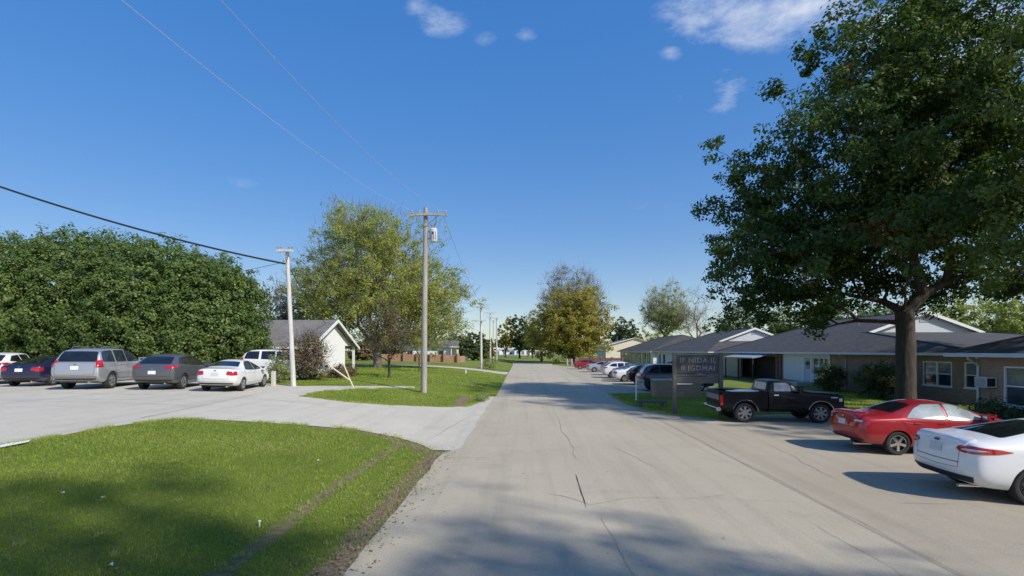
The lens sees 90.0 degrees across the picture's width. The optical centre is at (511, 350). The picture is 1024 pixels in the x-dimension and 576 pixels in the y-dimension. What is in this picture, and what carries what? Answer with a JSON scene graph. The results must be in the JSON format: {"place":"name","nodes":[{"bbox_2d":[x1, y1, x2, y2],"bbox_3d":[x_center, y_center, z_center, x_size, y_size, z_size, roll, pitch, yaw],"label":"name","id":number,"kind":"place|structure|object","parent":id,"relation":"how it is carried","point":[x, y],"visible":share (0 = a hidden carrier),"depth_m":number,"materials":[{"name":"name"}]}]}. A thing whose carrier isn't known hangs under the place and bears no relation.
{"place":"outdoors","nodes":[
{"label":"outdoors","id":0,"kind":"place"},
{"bbox_2d":[345,364,507,374],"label":"side driveway","id":1,"kind":"structure","parent":0,"point":[497,372],"depth_m":63.73,"materials":[{"name":"concrete"}]},
{"bbox_2d":[0,351,974,575],"bbox_3d":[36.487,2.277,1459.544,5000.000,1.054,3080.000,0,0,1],"label":"ground","id":2,"kind":"structure","parent":0,"point":[504,364],"depth_m":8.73,"materials":[{"name":"green plant"}]},
{"bbox_2d":[0,276,58,356],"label":"round tree","id":3,"kind":"object","parent":2,"relation":"on","point":[36,321],"visible":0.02,"depth_m":35.09,"materials":[{"name":"green plant"}]},
{"bbox_2d":[0,229,133,356],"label":"round tree","id":4,"kind":"object","parent":2,"relation":"on","point":[4,274],"visible":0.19,"depth_m":30.77,"materials":[{"name":"green plant"}]},
{"bbox_2d":[0,221,187,357],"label":"round tree","id":5,"kind":"object","parent":2,"relation":"on","point":[80,241],"visible":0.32,"depth_m":30.54,"materials":[{"name":"green plant"}]},
{"bbox_2d":[46,232,244,360],"bbox_3d":[-23.688,-2.924,34.190,11.231,9.649,11.394,0,0,1],"label":"round tree","id":6,"kind":"object","parent":2,"relation":"on","point":[115,320],"visible":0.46,"depth_m":30.15,"materials":[{"name":"green plant"}]},
{"bbox_2d":[118,250,277,365],"bbox_3d":[-20.347,-2.301,33.561,8.899,8.473,8.823,0,0,32],"label":"round tree","id":7,"kind":"object","parent":2,"relation":"on","point":[244,326],"visible":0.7,"depth_m":31.15,"materials":[{"name":"green plant"}]},
{"bbox_2d":[117,320,359,368],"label":"white house","id":8,"kind":"structure","parent":2,"relation":"on","point":[337,335],"depth_m":41.68,"materials":[{"name":"white paint"}]},
{"bbox_2d":[0,379,493,450],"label":"parking lot","id":9,"kind":"structure","parent":2,"relation":"on","point":[31,410],"depth_m":18.23,"materials":[{"name":"concrete"}]},
{"bbox_2d":[0,352,33,378],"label":"parked car","id":10,"kind":"object","parent":9,"relation":"on","point":[6,358],"visible":0.15,"depth_m":26.91,"materials":[{"name":"white paint"}]},
{"bbox_2d":[0,356,57,385],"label":"parked car","id":11,"kind":"object","parent":9,"relation":"on","point":[35,369],"visible":0.59,"depth_m":24.74,"materials":[{"name":"blue paint"}]},
{"bbox_2d":[51,346,145,388],"bbox_3d":[-19.797,0.760,25.196,2.357,1.963,5.154,0,0,-10],"label":"parked car","id":12,"kind":"object","parent":9,"relation":"on","point":[105,367],"visible":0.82,"depth_m":23.14,"materials":[{"name":"silver paint"}]},
{"bbox_2d":[132,353,211,388],"bbox_3d":[-16.367,0.950,25.112,2.237,1.639,4.566,1,0,-8],"label":"parked car","id":13,"kind":"object","parent":9,"relation":"on","point":[179,371],"visible":0.84,"depth_m":23.33,"materials":[{"name":"grey paint"}]},
{"bbox_2d":[197,359,268,390],"bbox_3d":[-13.370,1.117,24.878,2.137,1.419,4.629,2,0,-7],"label":"parked car","id":14,"kind":"object","parent":9,"relation":"on","point":[239,374],"visible":1,"depth_m":23.35,"materials":[{"name":"white paint"}]},
{"bbox_2d":[271,371,275,385],"bbox_3d":[-12.655,1.579,27.179,0.180,0.980,0.180,0,0,1],"label":"wooden post","id":15,"kind":"object","parent":9,"relation":"on","point":[273,378],"visible":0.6,"depth_m":27.09,"materials":[{"name":"white wood"}]},
{"bbox_2d":[331,365,353,386],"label":"leaning stakes","id":16,"kind":"object","parent":9,"relation":"on","point":[348,378],"visible":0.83,"depth_m":28.42,"materials":[{"name":"white wood"}]},
{"bbox_2d":[265,352,289,382],"bbox_3d":[-13.573,1.019,29.604,1.700,1.888,1.583,0,0,1],"label":"pale shrub","id":17,"kind":"object","parent":2,"relation":"on","point":[282,371],"visible":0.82,"depth_m":29.52,"materials":[{"name":"green plant"}]},
{"bbox_2d":[261,272,306,319],"bbox_3d":[-27.817,-3.845,62.181,6.588,11.433,6.147,0,0,1],"label":"bare tree","id":18,"kind":"object","parent":2,"relation":"on","point":[281,309],"visible":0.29,"depth_m":61.24,"materials":[{"name":"grey plant"}]},
{"bbox_2d":[241,349,327,379],"bbox_3d":[-14.545,0.859,32.838,5.154,1.878,1.980,1,0,-7],"label":"parked van","id":19,"kind":"object","parent":2,"relation":"on","point":[258,357],"visible":0.37,"depth_m":31.89,"materials":[{"name":"white paint"}]},
{"bbox_2d":[276,246,295,385],"bbox_3d":[-11.959,-1.657,27.179,0.983,7.736,0.357,0,0,1],"label":"utility pole","id":20,"kind":"object","parent":2,"relation":"on","point":[291,339],"visible":0.98,"depth_m":27.13,"materials":[{"name":"wood"}]},
{"bbox_2d":[0,186,284,264],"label":"service cable","id":21,"kind":"object","parent":20,"relation":"attached to","point":[139,228],"visible":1,"depth_m":25.35,"materials":[{"name":"black rubber"}]},
{"bbox_2d":[290,269,321,318],"bbox_3d":[-13.529,-3.372,34.507,0.037,2.382,14.933,0,0,-13],"label":"drop cable","id":22,"kind":"object","parent":20,"relation":"attached to","point":[304,294],"visible":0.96,"depth_m":31.95,"materials":[{"name":"black rubber"}]},
{"bbox_2d":[266,325,342,379],"bbox_3d":[-12.710,0.286,32.219,4.620,4.023,3.861,0,0,1],"label":"brown shrub","id":23,"kind":"object","parent":2,"relation":"on","point":[310,364],"visible":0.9,"depth_m":31.69,"materials":[{"name":"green plant"}]},
{"bbox_2d":[292,289,340,319],"bbox_3d":[-25.904,-3.123,66.142,8.169,9.989,6.252,0,0,1],"label":"yard tree","id":24,"kind":"object","parent":2,"relation":"on","point":[301,304],"visible":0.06,"depth_m":64.70,"materials":[{"name":"green plant"}]},
{"bbox_2d":[22,421,657,575],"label":"leaf litter","id":25,"kind":"object","parent":2,"relation":"on","point":[338,563],"visible":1,"depth_m":8.50,"materials":[{"name":"brown plant"}]},
{"bbox_2d":[327,363,359,377],"bbox_3d":[-12.061,1.413,36.180,1.865,1.181,3.203,0,0,10],"label":"hedge","id":26,"kind":"object","parent":2,"relation":"on","point":[350,370],"visible":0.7,"depth_m":36.04,"materials":[{"name":"brown plant"}]},
{"bbox_2d":[345,342,373,360],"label":"bush","id":27,"kind":"object","parent":2,"relation":"on","point":[361,354],"visible":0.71,"depth_m":90.95,"materials":[{"name":"brown plant"}]},
{"bbox_2d":[273,187,489,366],"bbox_3d":[-14.373,-7.558,56.044,20.145,18.971,19.572,0,0,-38],"label":"maple tree","id":28,"kind":"object","parent":2,"relation":"on","point":[381,244],"visible":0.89,"depth_m":53.21,"materials":[{"name":"green plant"}]},
{"bbox_2d":[354,289,418,377],"bbox_3d":[-9.061,-1.258,38.422,5.524,6.776,4.839,0,0,-33],"label":"young tree","id":29,"kind":"object","parent":2,"relation":"on","point":[390,336],"visible":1,"depth_m":38.08,"materials":[{"name":"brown plant"}]},
{"bbox_2d":[382,342,407,353],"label":"dark tree","id":30,"kind":"object","parent":2,"relation":"on","point":[401,352],"visible":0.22,"depth_m":96.91,"materials":[{"name":"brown plant"}]},
{"bbox_2d":[371,325,455,347],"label":"dark tree","id":31,"kind":"object","parent":2,"relation":"on","point":[407,343],"visible":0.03,"depth_m":118.31,"materials":[{"name":"green plant"}]},
{"bbox_2d":[409,332,431,371],"bbox_3d":[-8.900,0.015,48.856,2.695,4.239,2.441,0,0,17],"label":"young tree","id":32,"kind":"object","parent":2,"relation":"on","point":[418,344],"visible":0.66,"depth_m":48.77,"materials":[{"name":"green plant"}]},
{"bbox_2d":[381,352,464,362],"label":"brick fence","id":33,"kind":"object","parent":2,"relation":"on","point":[457,358],"visible":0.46,"depth_m":84.88,"materials":[{"name":"brown brick"}]},
{"bbox_2d":[410,207,447,392],"bbox_3d":[-4.697,-2.719,29.137,2.100,10.853,0.502,0,0,1],"label":"utility pole","id":34,"kind":"object","parent":2,"relation":"on","point":[432,232],"visible":1,"depth_m":29.03,"materials":[{"name":"grey wood"}]},
{"bbox_2d":[122,0,411,210],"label":"power line","id":35,"kind":"object","parent":34,"relation":"attached to","point":[239,94],"visible":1,"depth_m":11.56,"materials":[{"name":"metal"}]},
{"bbox_2d":[221,0,438,208],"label":"power line","id":36,"kind":"object","parent":34,"relation":"attached to","point":[308,93],"visible":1,"depth_m":10.52,"materials":[{"name":"metal"}]},
{"bbox_2d":[402,340,469,359],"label":"house","id":37,"kind":"structure","parent":2,"relation":"on","point":[453,349],"depth_m":112.01,"materials":[{"name":"white"}]},
{"bbox_2d":[444,330,472,356],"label":"dark tree","id":38,"kind":"object","parent":2,"relation":"on","point":[463,344],"visible":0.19,"depth_m":138.68,"materials":[{"name":"green plant"}]},
{"bbox_2d":[458,332,490,360],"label":"dark tree","id":39,"kind":"object","parent":2,"relation":"on","point":[472,350],"visible":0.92,"depth_m":104.22,"materials":[{"name":"green plant"}]},
{"bbox_2d":[472,306,485,367],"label":"utility pole","id":40,"kind":"object","parent":2,"relation":"on","point":[480,324],"visible":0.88,"depth_m":69.36,"materials":[{"name":"wood"}]},
{"bbox_2d":[473,391,489,401],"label":"verge weeds","id":41,"kind":"object","parent":2,"relation":"on","point":[482,397],"visible":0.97,"depth_m":28.38,"materials":[{"name":"green plant"}]},
{"bbox_2d":[484,338,495,358],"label":"dark tree","id":42,"kind":"object","parent":2,"relation":"on","point":[493,352],"visible":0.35,"depth_m":129.39,"materials":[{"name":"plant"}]},
{"bbox_2d":[486,312,494,360],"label":"utility pole","id":43,"kind":"object","parent":2,"relation":"on","point":[490,317],"visible":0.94,"depth_m":111.85,"materials":[{"name":"wood"}]},
{"bbox_2d":[483,356,499,369],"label":"weed bush","id":44,"kind":"object","parent":2,"relation":"on","point":[487,363],"visible":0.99,"depth_m":69.58,"materials":[{"name":"green plant"}]},
{"bbox_2d":[491,320,494,357],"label":"utility pole","id":45,"kind":"object","parent":2,"relation":"on","point":[493,332],"visible":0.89,"depth_m":149.85,"materials":[{"name":"wood"}]},
{"bbox_2d":[494,317,498,359],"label":"utility pole","id":46,"kind":"object","parent":2,"relation":"on","point":[496,318],"visible":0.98,"depth_m":127.84,"materials":[{"name":"wood"}]},
{"bbox_2d":[348,338,648,353],"bbox_3d":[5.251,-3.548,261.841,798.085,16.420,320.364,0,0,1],"label":"wood","id":47,"kind":"object","parent":2,"relation":"on","point":[478,344],"visible":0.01,"depth_m":373.32,"materials":[{"name":"green plant"}]},
{"bbox_2d":[494,316,514,356],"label":"golden tree","id":48,"kind":"object","parent":2,"relation":"on","point":[503,339],"visible":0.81,"depth_m":199.00,"materials":[{"name":"green plant"}]},
{"bbox_2d":[494,348,514,354],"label":"building","id":49,"kind":"structure","parent":2,"relation":"on","point":[510,352],"depth_m":330.01,"materials":[{"name":"white"}]},
{"bbox_2d":[507,314,530,357],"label":"dark tree","id":50,"kind":"object","parent":2,"relation":"on","point":[516,344],"visible":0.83,"depth_m":188.94,"materials":[{"name":"green plant"}]},
{"bbox_2d":[515,349,530,354],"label":"building","id":51,"kind":"structure","parent":2,"relation":"on","point":[524,352],"depth_m":319.96,"materials":[{"name":"white"}]},
{"bbox_2d":[518,311,535,357],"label":"bare tree","id":52,"kind":"object","parent":2,"relation":"on","point":[526,324],"visible":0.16,"depth_m":204.57,"materials":[{"name":"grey plant"}]},
{"bbox_2d":[518,324,536,357],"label":"dark tree","id":53,"kind":"object","parent":2,"relation":"on","point":[527,348],"visible":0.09,"depth_m":184.35,"materials":[{"name":"green plant"}]},
{"bbox_2d":[519,309,556,360],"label":"golden tree","id":54,"kind":"object","parent":2,"relation":"on","point":[527,331],"visible":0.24,"depth_m":134.56,"materials":[{"name":"plant"}]},
{"bbox_2d":[522,282,619,363],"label":"golden tree","id":55,"kind":"object","parent":2,"relation":"on","point":[569,322],"visible":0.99,"depth_m":109.47,"materials":[{"name":"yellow plant"}]},
{"bbox_2d":[536,258,613,361],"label":"bare tree","id":56,"kind":"object","parent":2,"relation":"on","point":[561,284],"visible":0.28,"depth_m":122.39,"materials":[{"name":"brown plant"}]},
{"bbox_2d":[596,338,645,357],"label":"metal shed","id":57,"kind":"structure","parent":2,"relation":"on","point":[621,344],"depth_m":132.37,"materials":[{"name":"beige metal"}]},
{"bbox_2d":[603,316,644,342],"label":"dark tree","id":58,"kind":"object","parent":2,"relation":"on","point":[622,331],"visible":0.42,"depth_m":148.42,"materials":[{"name":"green plant"}]},
{"bbox_2d":[635,378,644,400],"bbox_3d":[7.086,2.210,28.354,0.500,1.380,0.310,0,0,1],"label":"post box","id":59,"kind":"object","parent":2,"relation":"on","point":[639,382],"visible":0.95,"depth_m":28.31,"materials":[{"name":"white paint"}]},
{"bbox_2d":[636,400,666,407],"bbox_3d":[6.859,2.630,25.169,1.440,0.380,0.440,0,0,7],"label":"concrete bench","id":60,"kind":"object","parent":2,"relation":"on","point":[641,402],"visible":0.91,"depth_m":25.02,"materials":[{"name":"grey concrete"}]},
{"bbox_2d":[638,330,673,340],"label":"dark tree","id":61,"kind":"object","parent":2,"relation":"on","point":[654,336],"visible":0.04,"depth_m":147.93,"materials":[{"name":"green plant"}]},
{"bbox_2d":[637,277,693,337],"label":"pale tree","id":62,"kind":"object","parent":2,"relation":"on","point":[667,318],"visible":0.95,"depth_m":133.11,"materials":[{"name":"green plant"}]},
{"bbox_2d":[650,378,700,397],"bbox_3d":[9.848,2.255,30.887,2.717,1.090,1.380,0,0,1],"label":"brick planter","id":63,"kind":"object","parent":2,"relation":"on","point":[661,387],"visible":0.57,"depth_m":30.25,"materials":[{"name":"brick"}]},
{"bbox_2d":[677,286,716,337],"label":"bare tree","id":64,"kind":"object","parent":2,"relation":"on","point":[699,313],"visible":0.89,"depth_m":127.63,"materials":[{"name":"grey plant"}]},
{"bbox_2d":[672,353,723,415],"bbox_3d":[8.083,1.490,22.308,2.150,2.820,0.170,0,0,5],"label":"wooden sign","id":65,"kind":"object","parent":2,"relation":"on","point":[688,369],"visible":0.97,"depth_m":22.28,"materials":[{"name":"brown wood"}]},
{"bbox_2d":[651,328,773,363],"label":"ranch house","id":66,"kind":"structure","parent":2,"relation":"on","point":[713,342],"depth_m":70.66,"materials":[{"name":"grey"}]},
{"bbox_2d":[702,305,782,334],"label":"yard tree","id":67,"kind":"object","parent":2,"relation":"on","point":[740,325],"visible":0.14,"depth_m":82.22,"materials":[{"name":"green plant"}]},
{"bbox_2d":[553,365,1023,575],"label":"parking apron","id":68,"kind":"object","parent":2,"relation":"on","point":[906,501],"visible":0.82,"depth_m":10.38,"materials":[{"name":"grey concrete"}]},
{"bbox_2d":[573,359,594,368],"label":"parked car","id":69,"kind":"object","parent":68,"relation":"on","point":[580,364],"visible":0.59,"depth_m":76.69,"materials":[{"name":"red paint"}]},
{"bbox_2d":[586,361,605,371],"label":"parked car","id":70,"kind":"object","parent":68,"relation":"on","point":[594,367],"visible":0.48,"depth_m":66.21,"materials":[{"name":"silver paint"}]},
{"bbox_2d":[600,361,622,370],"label":"parked car","id":71,"kind":"object","parent":68,"relation":"on","point":[604,364],"visible":0.17,"depth_m":57.98,"materials":[{"name":"silver paint"}]},
{"bbox_2d":[602,362,629,377],"bbox_3d":[11.573,1.955,52.772,4.565,1.639,2.237,0,0,3],"label":"parked car","id":72,"kind":"object","parent":68,"relation":"on","point":[607,368],"visible":0.46,"depth_m":52.05,"materials":[{"name":"white paint"}]},
{"bbox_2d":[612,366,633,381],"bbox_3d":[11.417,2.065,46.224,4.629,1.419,2.137,0,0,3],"label":"parked car","id":73,"kind":"object","parent":68,"relation":"on","point":[619,374],"visible":0.38,"depth_m":45.55,"materials":[{"name":"white paint"}]},
{"bbox_2d":[612,364,636,370],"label":"parked car","id":74,"kind":"object","parent":68,"relation":"on","point":[621,367],"visible":0.14,"depth_m":48.98,"materials":[{"name":"grey paint"}]},
{"bbox_2d":[626,365,643,382],"bbox_3d":[11.701,1.955,41.866,4.565,1.639,2.237,0,0,3],"label":"parked car","id":75,"kind":"object","parent":68,"relation":"on","point":[631,373],"visible":0.2,"depth_m":41.24,"materials":[{"name":"black paint"}]},
{"bbox_2d":[636,364,714,390],"bbox_3d":[11.352,1.835,35.725,5.154,1.878,2.357,0,0,3],"label":"parked car","id":76,"kind":"object","parent":68,"relation":"on","point":[646,373],"visible":0.36,"depth_m":34.92,"materials":[{"name":"paint"}]},
{"bbox_2d":[703,378,847,422],"bbox_3d":[10.407,1.955,20.513,4.870,1.639,2.286,0,0,4],"label":"pickup truck","id":77,"kind":"object","parent":68,"relation":"on","point":[773,395],"visible":0.97,"depth_m":19.68,"materials":[{"name":"black paint"}]},
{"bbox_2d":[725,389,758,391],"bbox_3d":[9.256,1.615,20.615,1.000,0.031,0.900,-3,0,4],"label":"white board","id":78,"kind":"object","parent":77,"relation":"in","point":[746,390],"visible":0.93,"depth_m":20.48,"materials":[{"name":"paint"}]},
{"bbox_2d":[830,399,1003,454],"bbox_3d":[11.619,2.065,14.319,4.629,1.419,2.137,0,0,3],"label":"parked car","id":79,"kind":"object","parent":68,"relation":"on","point":[893,427],"visible":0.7,"depth_m":13.64,"materials":[{"name":"red paint"}]},
{"bbox_2d":[913,418,1023,503],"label":"parked car","id":80,"kind":"object","parent":68,"relation":"on","point":[986,455],"visible":1,"depth_m":9.49,"materials":[{"name":"white paint"}]},
{"bbox_2d":[765,299,838,333],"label":"yard tree","id":81,"kind":"object","parent":2,"relation":"on","point":[784,327],"visible":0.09,"depth_m":78.58,"materials":[{"name":"green plant"}]},
{"bbox_2d":[810,362,848,390],"bbox_3d":[22.383,1.840,36.065,2.567,2.161,2.448,0,0,-43],"label":"yard shrub","id":82,"kind":"object","parent":2,"relation":"on","point":[827,378],"visible":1,"depth_m":35.60,"materials":[{"name":"green plant"}]},
{"bbox_2d":[690,0,1023,399],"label":"oak tree","id":83,"kind":"object","parent":2,"relation":"on","point":[927,111],"visible":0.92,"depth_m":24.05,"materials":[{"name":"green plant"}]},
{"bbox_2d":[828,288,894,319],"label":"yard tree","id":84,"kind":"object","parent":2,"relation":"on","point":[863,312],"visible":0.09,"depth_m":73.14,"materials":[{"name":"green plant"}]},
{"bbox_2d":[849,358,895,399],"bbox_3d":[21.299,1.648,29.852,2.857,2.557,3.645,0,0,1],"label":"yard shrub","id":85,"kind":"object","parent":2,"relation":"on","point":[877,379],"visible":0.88,"depth_m":29.46,"materials":[{"name":"green plant"}]},
{"bbox_2d":[901,294,1010,332],"bbox_3d":[52.720,-2.490,60.097,10.918,10.904,10.159,0,0,1],"label":"yard tree","id":86,"kind":"object","parent":2,"relation":"on","point":[972,308],"visible":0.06,"depth_m":59.07,"materials":[{"name":"green plant"}]},
{"bbox_2d":[918,7,1023,297],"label":"elm tree","id":87,"kind":"object","parent":2,"relation":"on","point":[994,231],"visible":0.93,"depth_m":17.25,"materials":[{"name":"green plant"}]},
{"bbox_2d":[943,335,1023,413],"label":"ranch house","id":88,"kind":"structure","parent":2,"relation":"on","point":[999,364],"depth_m":19.16,"materials":[{"name":"beige brick"}]},
{"bbox_2d":[1003,366,1023,408],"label":"window","id":89,"kind":"structure","parent":88,"relation":"in","point":[1013,376],"depth_m":18.67,"materials":[{"name":"white glass"}]},
{"bbox_2d":[961,293,1023,333],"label":"yard tree","id":90,"kind":"object","parent":2,"relation":"on","point":[1015,316],"visible":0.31,"depth_m":55.93,"materials":[{"name":"green plant"}]},
{"bbox_2d":[962,393,1023,419],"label":"yard shrub","id":91,"kind":"object","parent":2,"relation":"on","point":[990,406],"visible":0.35,"depth_m":18.27,"materials":[{"name":"green plant"}]},
{"bbox_2d":[1005,404,1023,418],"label":"yard shrub","id":92,"kind":"object","parent":2,"relation":"on","point":[1018,415],"visible":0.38,"depth_m":17.34,"materials":[{"name":"green plant"}]},
{"bbox_2d":[0,0,1023,350],"label":"sky","id":93,"kind":"structure","parent":0,"point":[545,132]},
{"bbox_2d":[503,355,596,355],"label":"cross road","id":94,"kind":"structure","parent":0,"point":[531,355],"depth_m":264.47,"materials":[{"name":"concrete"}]},
{"bbox_2d":[579,357,623,361],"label":"brick wall","id":95,"kind":"structure","parent":0,"point":[605,359],"depth_m":95.87,"materials":[{"name":"brown brick"}]},
{"bbox_2d":[343,362,957,575],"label":"road","id":96,"kind":"structure","parent":0,"point":[566,503],"depth_m":8.85,"materials":[{"name":"concrete"}]},
{"bbox_2d":[617,335,693,364],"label":"ranch house","id":97,"kind":"structure","parent":0,"point":[641,354],"depth_m":101.99,"materials":[{"name":"white"}]},
{"bbox_2d":[634,353,637,362],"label":"window","id":98,"kind":"structure","parent":97,"relation":"in","point":[636,354],"depth_m":105.60,"materials":[{"name":"grey glass"}]},
{"bbox_2d":[639,353,641,362],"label":"window","id":99,"kind":"structure","parent":97,"relation":"in","point":[640,354],"depth_m":102.00,"materials":[{"name":"grey glass"}]},
{"bbox_2d":[642,353,645,363],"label":"window","id":100,"kind":"structure","parent":97,"relation":"in","point":[644,354],"depth_m":98.40,"materials":[{"name":"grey glass"}]},
{"bbox_2d":[647,353,650,363],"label":"window","id":101,"kind":"structure","parent":97,"relation":"in","point":[648,354],"depth_m":95.04,"materials":[{"name":"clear glass"}]},
{"bbox_2d":[714,310,1023,404],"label":"ranch house","id":102,"kind":"structure","parent":0,"point":[794,357],"depth_m":38.98,"materials":[{"name":"grey brick"}]},
{"bbox_2d":[754,356,774,378],"bbox_3d":[25.817,1.590,50.771,0.080,2.380,8.000,0,0,1],"label":"garage door","id":103,"kind":"structure","parent":102,"relation":"in","point":[764,367],"depth_m":52.35,"materials":[{"name":"black"}]},
{"bbox_2d":[805,359,810,381],"bbox_3d":[24.015,1.570,41.563,0.058,1.860,0.820,0,0,1],"label":"door","id":104,"kind":"structure","parent":102,"relation":"in","point":[807,361],"depth_m":41.46,"materials":[{"name":"white wood"}]},
{"bbox_2d":[812,358,818,374],"bbox_3d":[24.033,1.230,40.437,0.150,1.360,0.850,0,0,1],"label":"window","id":105,"kind":"structure","parent":102,"relation":"in","point":[815,360],"depth_m":40.60,"materials":[{"name":"white paint"}]},
{"bbox_2d":[819,358,827,374],"bbox_3d":[24.006,1.230,39.362,0.150,1.360,1.300,0,0,1],"label":"window","id":106,"kind":"structure","parent":102,"relation":"in","point":[821,360],"depth_m":39.65,"materials":[{"name":"white paint"}]},
{"bbox_2d":[921,361,952,387],"bbox_3d":[23.736,1.310,28.566,0.150,1.420,2.100,0,0,1],"label":"window","id":107,"kind":"structure","parent":102,"relation":"in","point":[935,373],"depth_m":28.53,"materials":[{"name":"white glass"}]},
{"bbox_2d":[963,362,975,389],"bbox_3d":[23.680,1.295,26.316,0.150,1.390,1.000,0,0,1],"label":"window","id":108,"kind":"structure","parent":102,"relation":"in","point":[969,368],"depth_m":26.54,"materials":[{"name":"white glass"}]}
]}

